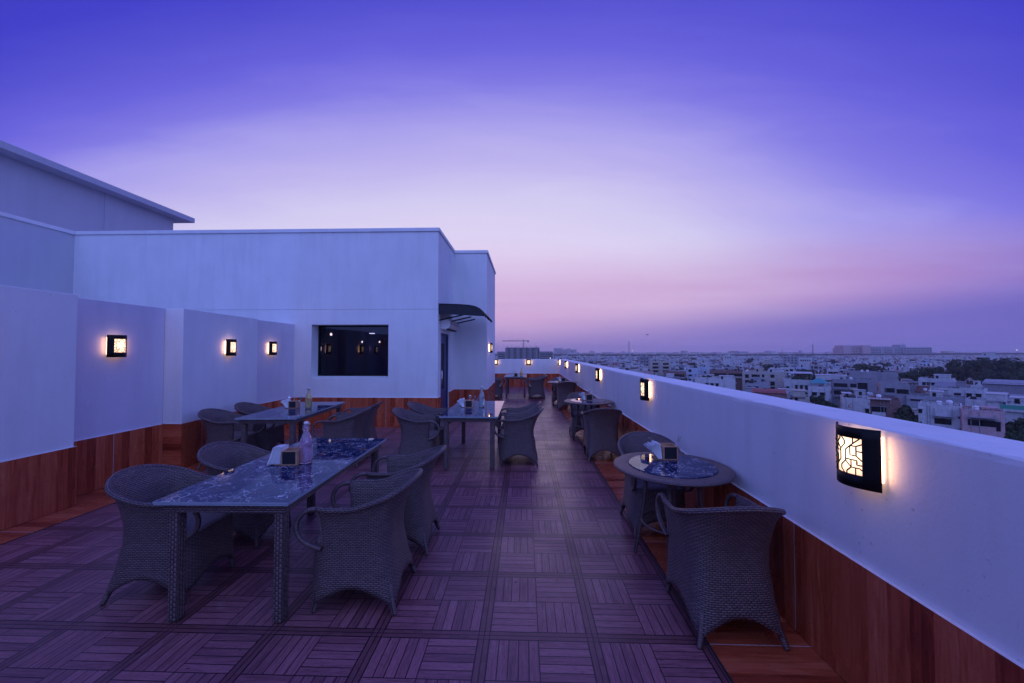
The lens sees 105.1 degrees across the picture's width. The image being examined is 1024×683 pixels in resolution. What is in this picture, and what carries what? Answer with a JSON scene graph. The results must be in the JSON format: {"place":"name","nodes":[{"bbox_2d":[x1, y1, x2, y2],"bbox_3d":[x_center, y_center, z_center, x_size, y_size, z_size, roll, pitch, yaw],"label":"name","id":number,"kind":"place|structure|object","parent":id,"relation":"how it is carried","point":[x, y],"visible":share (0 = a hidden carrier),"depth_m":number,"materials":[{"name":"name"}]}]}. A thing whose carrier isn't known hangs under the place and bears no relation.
{"place":"outdoors","nodes":[
{"label":"outdoors","id":0,"kind":"place"},
{"bbox_2d":[0,211,74,293],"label":"side wing","id":1,"kind":"structure","parent":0,"point":[34,254],"depth_m":8.35,"materials":[{"name":"paint"}]},
{"bbox_2d":[0,140,194,230],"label":"stair tower","id":2,"kind":"structure","parent":0,"point":[35,187],"depth_m":10.65,"materials":[{"name":"grey paint"}]},
{"bbox_2d":[0,0,1023,352],"label":"sky","id":3,"kind":"structure","parent":0,"point":[750,176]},
{"bbox_2d":[540,351,552,358],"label":"block","id":4,"kind":"structure","parent":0,"point":[546,354],"depth_m":619.12,"materials":[{"name":"concrete"}]},
{"bbox_2d":[686,365,700,380],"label":"house","id":5,"kind":"structure","parent":0,"point":[693,371],"depth_m":287.39,"materials":[{"name":"white paint"}]},
{"bbox_2d":[699,364,710,374],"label":"house","id":6,"kind":"structure","parent":0,"point":[704,368],"depth_m":294.88,"materials":[{"name":"white paint"}]},
{"bbox_2d":[695,375,736,389],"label":"house","id":7,"kind":"structure","parent":0,"point":[726,381],"depth_m":182.28,"materials":[{"name":"white paint"}]},
{"bbox_2d":[709,369,742,390],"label":"house","id":8,"kind":"structure","parent":0,"point":[737,374],"depth_m":234.68,"materials":[{"name":"concrete"}]},
{"bbox_2d":[723,353,731,365],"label":"house","id":9,"kind":"structure","parent":0,"point":[727,358],"depth_m":462.23,"materials":[{"name":"white paint"}]},
{"bbox_2d":[746,378,768,388],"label":"house","id":10,"kind":"structure","parent":0,"point":[752,383],"depth_m":184.07,"materials":[{"name":"grey paint"}]},
{"bbox_2d":[495,355,1023,381],"bbox_3d":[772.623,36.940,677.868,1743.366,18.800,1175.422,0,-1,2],"label":"distant houses","id":11,"kind":"structure","parent":0,"point":[629,361],"depth_m":647.92,"materials":[{"name":"white paint"}]},
{"bbox_2d":[742,368,786,390],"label":"apartment block","id":12,"kind":"structure","parent":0,"point":[773,377],"depth_m":216.58,"materials":[{"name":"beige paint"}]},
{"bbox_2d":[752,388,786,398],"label":"house","id":13,"kind":"structure","parent":0,"point":[780,393],"depth_m":157.05,"materials":[{"name":"brown brick"}]},
{"bbox_2d":[780,365,794,376],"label":"house","id":14,"kind":"structure","parent":0,"point":[788,368],"depth_m":296.13,"materials":[{"name":"white paint"}]},
{"bbox_2d":[790,389,811,402],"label":"house","id":15,"kind":"structure","parent":0,"point":[799,395],"depth_m":125.07,"materials":[{"name":"beige paint"}]},
{"bbox_2d":[808,378,831,403],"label":"house","id":16,"kind":"structure","parent":0,"point":[819,389],"depth_m":164.06,"materials":[{"name":"white paint"}]},
{"bbox_2d":[815,374,874,408],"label":"modern house","id":17,"kind":"structure","parent":0,"point":[840,383],"depth_m":173.22,"materials":[{"name":"grey paint"}]},
{"bbox_2d":[840,392,869,412],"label":"house","id":18,"kind":"structure","parent":0,"point":[856,403],"depth_m":134.40,"materials":[{"name":"white paint"}]},
{"bbox_2d":[852,389,875,396],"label":"house","id":19,"kind":"structure","parent":0,"point":[861,392],"depth_m":164.34,"materials":[{"name":"white paint"}]},
{"bbox_2d":[849,370,898,385],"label":"building","id":20,"kind":"structure","parent":0,"point":[884,376],"depth_m":206.61,"materials":[{"name":"white concrete"}]},
{"bbox_2d":[906,381,917,392],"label":"house","id":21,"kind":"structure","parent":0,"point":[913,387],"depth_m":209.13,"materials":[{"name":"grey paint"}]},
{"bbox_2d":[915,385,930,393],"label":"house","id":22,"kind":"structure","parent":0,"point":[922,389],"depth_m":182.08,"materials":[{"name":"concrete"}]},
{"bbox_2d":[907,390,966,407],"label":"house","id":23,"kind":"structure","parent":0,"point":[914,400],"depth_m":139.54,"materials":[{"name":"grey paint"}]},
{"bbox_2d":[918,374,955,389],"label":"house","id":24,"kind":"structure","parent":0,"point":[929,381],"depth_m":189.58,"materials":[{"name":"white paint"}]},
{"bbox_2d":[933,381,987,397],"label":"house","id":25,"kind":"structure","parent":0,"point":[967,392],"depth_m":153.64,"materials":[{"name":"white paint"}]},
{"bbox_2d":[966,380,981,387],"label":"house","id":26,"kind":"structure","parent":0,"point":[974,383],"depth_m":215.11,"materials":[{"name":"white paint"}]},
{"bbox_2d":[965,392,1010,422],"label":"house","id":27,"kind":"structure","parent":0,"point":[996,399],"depth_m":121.01,"materials":[{"name":"white paint"}]},
{"bbox_2d":[982,379,1023,397],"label":"shed","id":28,"kind":"structure","parent":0,"point":[1006,386],"depth_m":161.32,"materials":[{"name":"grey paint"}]},
{"bbox_2d":[1000,395,1023,422],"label":"house","id":29,"kind":"structure","parent":0,"point":[1013,407],"depth_m":105.67,"materials":[{"name":"white paint"}]},
{"label":"ground","id":30,"kind":"structure","parent":0,"visible":0},
{"bbox_2d":[505,346,539,358],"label":"unfinished block","id":31,"kind":"structure","parent":30,"relation":"on","point":[522,353],"depth_m":619.50,"materials":[{"name":"concrete"}]},
{"bbox_2d":[649,359,670,375],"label":"house","id":32,"kind":"structure","parent":30,"relation":"on","point":[657,367],"depth_m":335.61,"materials":[{"name":"beige paint"}]},
{"bbox_2d":[664,371,685,380],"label":"house","id":33,"kind":"structure","parent":30,"relation":"on","point":[682,374],"depth_m":257.76,"materials":[{"name":"concrete"}]},
{"bbox_2d":[495,352,1023,356],"bbox_3d":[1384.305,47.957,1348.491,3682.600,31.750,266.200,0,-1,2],"label":"city","id":34,"kind":"object","parent":30,"relation":"on","point":[942,353],"visible":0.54,"depth_m":1324.73,"materials":[{"name":"concrete"}]},
{"bbox_2d":[495,348,1023,356],"bbox_3d":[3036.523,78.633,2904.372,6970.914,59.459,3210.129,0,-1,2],"label":"skyline","id":35,"kind":"structure","parent":30,"relation":"on","point":[562,351],"depth_m":2670.35,"materials":[{"name":"white paint"}]},
{"bbox_2d":[783,355,814,367],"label":"house","id":36,"kind":"structure","parent":30,"relation":"on","point":[793,360],"depth_m":510.89,"materials":[{"name":"grey paint"}]},
{"bbox_2d":[782,371,824,394],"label":"house","id":37,"kind":"structure","parent":30,"relation":"on","point":[795,382],"depth_m":192.77,"materials":[{"name":"white paint"}]},
{"bbox_2d":[799,357,811,369],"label":"house","id":38,"kind":"structure","parent":30,"relation":"on","point":[807,361],"depth_m":409.92,"materials":[{"name":"white paint"}]},
{"bbox_2d":[794,369,817,377],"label":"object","id":39,"kind":"object","parent":30,"relation":"on","point":[805,370],"visible":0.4,"depth_m":264.82,"materials":[{"name":"green plant"}]},
{"bbox_2d":[809,395,824,404],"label":"tree","id":40,"kind":"object","parent":30,"relation":"on","point":[818,399],"visible":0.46,"depth_m":154.44,"materials":[{"name":"green plant"}]},
{"bbox_2d":[855,363,884,370],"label":"tree","id":41,"kind":"object","parent":30,"relation":"on","point":[871,368],"visible":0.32,"depth_m":316.95,"materials":[{"name":"green plant"}]},
{"bbox_2d":[833,345,931,356],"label":"institution building","id":42,"kind":"structure","parent":30,"relation":"on","point":[869,349],"depth_m":1383.82,"materials":[{"name":"pink paint"}]},
{"bbox_2d":[867,394,901,417],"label":"house","id":43,"kind":"structure","parent":30,"relation":"on","point":[883,406],"depth_m":114.33,"materials":[{"name":"concrete"}]},
{"bbox_2d":[875,381,909,405],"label":"house","id":44,"kind":"structure","parent":30,"relation":"on","point":[900,390],"depth_m":145.25,"materials":[{"name":"concrete"}]},
{"bbox_2d":[892,405,917,420],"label":"tree","id":45,"kind":"object","parent":30,"relation":"on","point":[904,410],"visible":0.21,"depth_m":110.83,"materials":[{"name":"green plant"}]},
{"bbox_2d":[894,414,921,422],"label":"tree","id":46,"kind":"object","parent":30,"relation":"on","point":[899,416],"visible":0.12,"depth_m":104.39,"materials":[{"name":"green plant"}]},
{"bbox_2d":[902,371,922,380],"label":"tree","id":47,"kind":"object","parent":30,"relation":"on","point":[912,375],"visible":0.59,"depth_m":251.08,"materials":[{"name":"green plant"}]},
{"bbox_2d":[916,367,946,376],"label":"tree","id":48,"kind":"object","parent":30,"relation":"on","point":[926,371],"visible":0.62,"depth_m":252.28,"materials":[{"name":"green plant"}]},
{"bbox_2d":[916,400,961,429],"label":"house","id":49,"kind":"structure","parent":30,"relation":"on","point":[946,414],"depth_m":100.23,"materials":[{"name":"white paint"}]},
{"bbox_2d":[945,359,978,381],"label":"tree","id":50,"kind":"object","parent":30,"relation":"on","point":[957,367],"visible":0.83,"depth_m":258.18,"materials":[{"name":"green plant"}]},
{"bbox_2d":[955,405,1004,437],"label":"house","id":51,"kind":"structure","parent":30,"relation":"on","point":[986,420],"depth_m":93.17,"materials":[{"name":"white paint"}]},
{"bbox_2d":[968,419,985,425],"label":"grille window","id":52,"kind":"structure","parent":51,"relation":"in","point":[974,422],"depth_m":93.85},
{"bbox_2d":[980,420,997,427],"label":"grille window","id":53,"kind":"structure","parent":51,"relation":"in","point":[988,423],"depth_m":92.31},
{"bbox_2d":[972,371,1001,383],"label":"tree","id":54,"kind":"object","parent":30,"relation":"on","point":[982,377],"visible":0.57,"depth_m":224.53,"materials":[{"name":"green plant"}]},
{"bbox_2d":[975,352,999,360],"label":"apartment block","id":55,"kind":"structure","parent":30,"relation":"on","point":[990,355],"depth_m":317.76,"materials":[{"name":"white paint"}]},
{"bbox_2d":[968,362,1014,377],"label":"tree","id":56,"kind":"object","parent":30,"relation":"on","point":[991,367],"visible":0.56,"depth_m":235.35,"materials":[{"name":"green plant"}]},
{"bbox_2d":[973,357,1023,373],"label":"tree","id":57,"kind":"object","parent":30,"relation":"on","point":[1018,366],"visible":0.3,"depth_m":240.43,"materials":[{"name":"green plant"}]},
{"bbox_2d":[998,371,1023,379],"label":"tree","id":58,"kind":"object","parent":30,"relation":"on","point":[1003,375],"visible":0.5,"depth_m":215.62,"materials":[{"name":"green plant"}]},
{"bbox_2d":[1004,431,1021,440],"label":"tree","id":59,"kind":"object","parent":30,"relation":"on","point":[1010,435],"visible":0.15,"depth_m":90.11,"materials":[{"name":"green plant"}]},
{"bbox_2d":[1005,424,1023,441],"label":"tree","id":60,"kind":"object","parent":30,"relation":"on","point":[1016,431],"visible":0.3,"depth_m":94.97,"materials":[{"name":"green plant"}]},
{"bbox_2d":[1005,418,1023,433],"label":"tree","id":61,"kind":"object","parent":30,"relation":"on","point":[1019,422],"visible":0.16,"depth_m":98.20,"materials":[{"name":"green plant"}]},
{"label":"terrace slab","id":62,"kind":"structure","parent":0,"visible":0},
{"bbox_2d":[73,227,495,425],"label":"rooftop building","id":63,"kind":"structure","parent":62,"relation":"on","point":[364,311],"depth_m":8.91,"materials":[{"name":"white paint"}]},
{"bbox_2d":[318,325,387,375],"bbox_3d":[-3.629,0.213,9.115,1.748,1.168,0.048,0,-1,2],"label":"window","id":64,"kind":"structure","parent":63,"relation":"in","point":[348,350],"depth_m":9.11,"materials":[{"name":"black glass"}]},
{"bbox_2d":[441,333,447,407],"bbox_3d":[-1.667,0.852,9.504,0.096,2.084,0.961,0,-1,2],"label":"door","id":65,"kind":"structure","parent":63,"relation":"in","point":[444,337],"depth_m":9.70,"materials":[{"name":"blue paint"}]},
{"bbox_2d":[441,318,458,331],"bbox_3d":[-1.509,-0.393,9.667,0.217,0.264,1.240,0,-1,2],"label":"air unit","id":66,"kind":"object","parent":63,"relation":"attached to","point":[449,325],"visible":0.96,"depth_m":9.17,"materials":[{"name":"white plastic"}]},
{"bbox_2d":[0,387,730,682],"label":"deck","id":67,"kind":"structure","parent":62,"relation":"on","point":[528,570],"depth_m":2.56,"materials":[{"name":"wood"}]},
{"bbox_2d":[100,464,234,605],"bbox_3d":[-2.396,1.315,2.805,0.743,0.818,0.595,0,-1,1],"label":"wicker chair","id":68,"kind":"object","parent":67,"relation":"on","point":[134,492],"visible":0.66,"depth_m":2.60,"materials":[{"name":"wicker"}]},
{"bbox_2d":[196,408,265,469],"bbox_3d":[-4.113,1.391,5.721,0.743,0.818,0.595,0,-1,-1],"label":"wicker chair","id":69,"kind":"object","parent":67,"relation":"on","point":[221,425],"visible":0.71,"depth_m":5.55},
{"bbox_2d":[197,441,290,548],"bbox_3d":[-2.382,1.335,3.545,0.743,0.818,0.595,0,-1,4],"label":"wicker chair","id":70,"kind":"object","parent":67,"relation":"on","point":[216,458],"visible":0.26,"depth_m":3.44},
{"bbox_2d":[234,402,286,450],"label":"wicker chair","id":71,"kind":"object","parent":67,"relation":"on","point":[269,437],"visible":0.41,"depth_m":6.31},
{"bbox_2d":[152,438,385,623],"bbox_3d":[-1.732,1.358,3.208,0.820,0.750,1.740,0,-1,1],"label":"dining table","id":72,"kind":"object","parent":67,"relation":"on","point":[260,485],"visible":0.78,"depth_m":2.47,"materials":[{"name":"stone"}]},
{"bbox_2d":[274,447,299,465],"bbox_3d":[-1.791,0.923,3.158,0.180,0.115,0.128,0,-1,-2],"label":"caddy","id":73,"kind":"object","parent":72,"relation":"on","point":[290,456],"visible":0.84,"depth_m":3.10,"materials":[{"name":"brown wood"}]},
{"bbox_2d":[267,444,288,463],"bbox_3d":[-1.879,0.902,3.146,0.118,0.136,0.104,0,-1,-2],"label":"napkin stack","id":74,"kind":"object","parent":73,"relation":"in","point":[275,455],"visible":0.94,"depth_m":3.10,"materials":[{"name":"white paper"}]},
{"bbox_2d":[299,421,312,463],"bbox_3d":[-1.668,0.815,3.180,0.097,0.331,0.097,0,-2,-8],"label":"bottle","id":75,"kind":"object","parent":72,"relation":"on","point":[306,449],"visible":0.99,"depth_m":3.15,"materials":[{"name":"clear glass"}]},
{"bbox_2d":[234,402,344,445],"bbox_3d":[-3.377,1.436,6.176,0.820,0.750,1.740,0,-1,-2],"label":"dining table","id":76,"kind":"object","parent":67,"relation":"on","point":[291,416],"visible":0.66,"depth_m":5.62,"materials":[{"name":"stone"}]},
{"bbox_2d":[285,400,299,407],"bbox_3d":[-3.516,1.005,6.288,0.180,0.115,0.128,0,-1,-3],"label":"caddy","id":77,"kind":"object","parent":76,"relation":"on","point":[293,404],"visible":0.98,"depth_m":6.23,"materials":[{"name":"brown wood"}]},
{"bbox_2d":[305,387,311,408],"bbox_3d":[-3.231,0.894,6.236,0.097,0.331,0.097,0,-2,-8],"label":"bottle","id":78,"kind":"object","parent":76,"relation":"on","point":[308,401],"visible":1,"depth_m":6.20,"materials":[{"name":"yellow glass"}]},
{"bbox_2d":[311,407,371,467],"bbox_3d":[-2.486,1.394,5.828,0.743,0.818,0.595,0,-1,-2],"label":"wicker chair","id":79,"kind":"object","parent":67,"relation":"on","point":[346,426],"visible":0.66,"depth_m":5.59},
{"bbox_2d":[330,401,382,437],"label":"wicker chair","id":80,"kind":"object","parent":67,"relation":"on","point":[369,430],"visible":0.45,"depth_m":6.43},
{"bbox_2d":[293,468,422,616],"bbox_3d":[-1.001,1.313,2.710,0.743,0.818,0.595,0,-1,1],"label":"wicker chair","id":81,"kind":"object","parent":67,"relation":"on","point":[361,544],"visible":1,"depth_m":2.47,"materials":[{"name":"wicker"}]},
{"bbox_2d":[0,389,733,682],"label":"deck edge trim","id":82,"kind":"structure","parent":67,"relation":"on","point":[716,657],"depth_m":3.25,"materials":[{"name":"brown metal"}]},
{"bbox_2d":[349,445,446,555],"bbox_3d":[-0.953,1.332,3.429,0.743,0.818,0.595,0,-1,1],"label":"wicker chair","id":83,"kind":"object","parent":67,"relation":"on","point":[420,516],"visible":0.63,"depth_m":3.24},
{"bbox_2d":[392,407,443,458],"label":"wicker chair","id":84,"kind":"object","parent":67,"relation":"on","point":[419,433],"visible":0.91,"depth_m":5.58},
{"bbox_2d":[407,401,450,454],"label":"wicker chair","id":85,"kind":"object","parent":67,"relation":"on","point":[420,408],"visible":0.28,"depth_m":6.61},
{"bbox_2d":[439,401,503,469],"bbox_3d":[-0.576,1.439,6.306,0.820,0.750,1.740,0,-1,2],"label":"dining table","id":86,"kind":"object","parent":67,"relation":"on","point":[490,411],"visible":0.79,"depth_m":5.53,"materials":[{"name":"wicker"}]},
{"bbox_2d":[479,386,484,406],"bbox_3d":[-0.493,0.899,6.418,0.097,0.331,0.097,0,-2,-8],"label":"bottle","id":87,"kind":"object","parent":86,"relation":"on","point":[481,399],"visible":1,"depth_m":6.38,"materials":[{"name":"clear glass"}]},
{"bbox_2d":[495,378,503,397],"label":"wicker chair","id":88,"kind":"object","parent":67,"relation":"on","point":[498,389],"visible":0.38,"depth_m":13.77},
{"bbox_2d":[504,374,526,397],"bbox_3d":[0.152,1.664,14.944,0.820,0.750,1.740,0,-1,2],"label":"dining table","id":89,"kind":"object","parent":67,"relation":"on","point":[510,376],"visible":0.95,"depth_m":14.14,"materials":[{"name":"wicker"}]},
{"bbox_2d":[497,401,540,445],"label":"wicker chair","id":90,"kind":"object","parent":67,"relation":"on","point":[522,409],"visible":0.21,"depth_m":6.79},
{"bbox_2d":[495,407,543,466],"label":"wicker chair","id":91,"kind":"object","parent":67,"relation":"on","point":[516,435],"visible":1,"depth_m":5.66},
{"bbox_2d":[527,375,547,398],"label":"wicker chair","id":92,"kind":"object","parent":67,"relation":"on","point":[536,386],"visible":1,"depth_m":13.72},
{"bbox_2d":[0,387,846,682],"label":"tile border","id":93,"kind":"object","parent":62,"relation":"on","point":[748,651],"visible":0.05,"depth_m":2.27,"materials":[{"name":"brown wood"}]},
{"bbox_2d":[0,285,77,530],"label":"screen wall","id":94,"kind":"structure","parent":93,"relation":"on","point":[38,448],"depth_m":3.90,"materials":[{"name":"white paint"}]},
{"bbox_2d":[74,298,164,495],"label":"screen wall","id":95,"kind":"structure","parent":93,"relation":"on","point":[118,424],"depth_m":4.92,"materials":[{"name":"white paint"}]},
{"bbox_2d":[106,335,126,356],"bbox_3d":[-4.916,0.058,4.901,0.116,0.276,0.244,0,-1,2],"label":"wall lamp","id":96,"kind":"object","parent":95,"relation":"attached to","point":[116,345],"visible":1,"depth_m":4.84,"materials":[{"name":"black metal"}]},
{"bbox_2d":[162,309,257,466],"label":"screen wall","id":97,"kind":"structure","parent":93,"relation":"on","point":[202,370],"depth_m":5.88,"materials":[{"name":"white paint"}]},
{"bbox_2d":[225,339,236,355],"bbox_3d":[-4.666,0.101,6.537,0.116,0.276,0.244,0,-1,-2],"label":"wall lamp","id":98,"kind":"object","parent":97,"relation":"attached to","point":[230,347],"visible":1,"depth_m":6.47,"materials":[{"name":"black metal"}]},
{"bbox_2d":[256,320,293,427],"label":"screen wall","id":99,"kind":"structure","parent":93,"relation":"on","point":[274,381],"depth_m":8.18,"materials":[{"name":"white paint"}]},
{"bbox_2d":[268,341,276,354],"bbox_3d":[-4.875,0.139,8.020,0.116,0.276,0.244,0,-1,2],"label":"wall lamp","id":100,"kind":"object","parent":99,"relation":"attached to","point":[272,347],"visible":1,"depth_m":7.95,"materials":[{"name":"black metal"}]},
{"bbox_2d":[550,377,567,401],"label":"wicker chair","id":101,"kind":"object","parent":93,"relation":"on","point":[553,385],"visible":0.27,"depth_m":12.40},
{"bbox_2d":[555,382,576,409],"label":"wicker chair","id":102,"kind":"object","parent":93,"relation":"on","point":[564,390],"visible":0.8,"depth_m":11.09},
{"bbox_2d":[567,392,597,437],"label":"wicker chair","id":103,"kind":"object","parent":93,"relation":"on","point":[573,410],"visible":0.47,"depth_m":7.78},
{"bbox_2d":[564,398,612,443],"bbox_3d":[1.403,1.460,7.203,0.892,0.754,0.892,0,-2,-18],"label":"round table","id":104,"kind":"object","parent":93,"relation":"on","point":[580,401],"visible":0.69,"depth_m":7.11,"materials":[{"name":"stone"}]},
{"bbox_2d":[581,408,621,461],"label":"wicker chair","id":105,"kind":"object","parent":93,"relation":"on","point":[600,426],"visible":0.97,"depth_m":5.95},
{"bbox_2d":[617,431,693,537],"bbox_3d":[1.337,1.340,3.742,0.595,0.818,0.743,0,-1,4],"label":"wicker chair","id":106,"kind":"object","parent":93,"relation":"on","point":[632,442],"visible":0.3,"depth_m":3.55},
{"bbox_2d":[614,452,735,561],"bbox_3d":[1.267,1.353,3.107,0.892,0.754,0.892,0,-2,-18],"label":"round table","id":107,"kind":"object","parent":93,"relation":"on","point":[686,470],"visible":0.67,"depth_m":3.01,"materials":[{"name":"wicker"}]},
{"bbox_2d":[651,443,677,459],"bbox_3d":[1.280,0.923,3.295,0.180,0.115,0.128,0,-1,0],"label":"caddy","id":108,"kind":"object","parent":107,"relation":"on","point":[669,451],"visible":0.8,"depth_m":3.23,"materials":[{"name":"brown wood"}]},
{"bbox_2d":[644,440,661,458],"bbox_3d":[1.178,0.903,3.287,0.123,0.134,0.105,0,-1,0],"label":"napkin stack","id":109,"kind":"object","parent":108,"relation":"in","point":[654,447],"visible":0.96,"depth_m":3.24,"materials":[{"name":"white paper"}]},
{"bbox_2d":[655,492,789,650],"bbox_3d":[1.286,1.306,2.455,0.595,0.818,0.743,0,-1,1],"label":"wicker chair","id":110,"kind":"object","parent":93,"relation":"on","point":[718,575],"visible":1,"depth_m":2.23,"materials":[{"name":"wicker"}]},
{"bbox_2d":[495,359,558,386],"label":"end wall","id":111,"kind":"structure","parent":62,"relation":"on","point":[536,367],"depth_m":18.45,"materials":[{"name":"white paint"}]},
{"bbox_2d":[559,359,1023,682],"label":"parapet wall","id":112,"kind":"structure","parent":62,"relation":"on","point":[913,572],"depth_m":1.82,"materials":[{"name":"white paint"}]},
{"bbox_2d":[640,378,650,400],"bbox_3d":[1.734,0.624,5.132,0.116,0.276,0.244,0,-1,2],"label":"wall lamp","id":113,"kind":"object","parent":112,"relation":"attached to","point":[645,389],"visible":1,"depth_m":5.04,"materials":[{"name":"black metal"}]},
{"bbox_2d":[835,421,883,492],"bbox_3d":[1.629,0.539,1.865,0.116,0.276,0.244,0,-1,2],"label":"wall lamp","id":114,"kind":"object","parent":112,"relation":"attached to","point":[859,458],"visible":1,"depth_m":1.80,"materials":[{"name":"black metal"}]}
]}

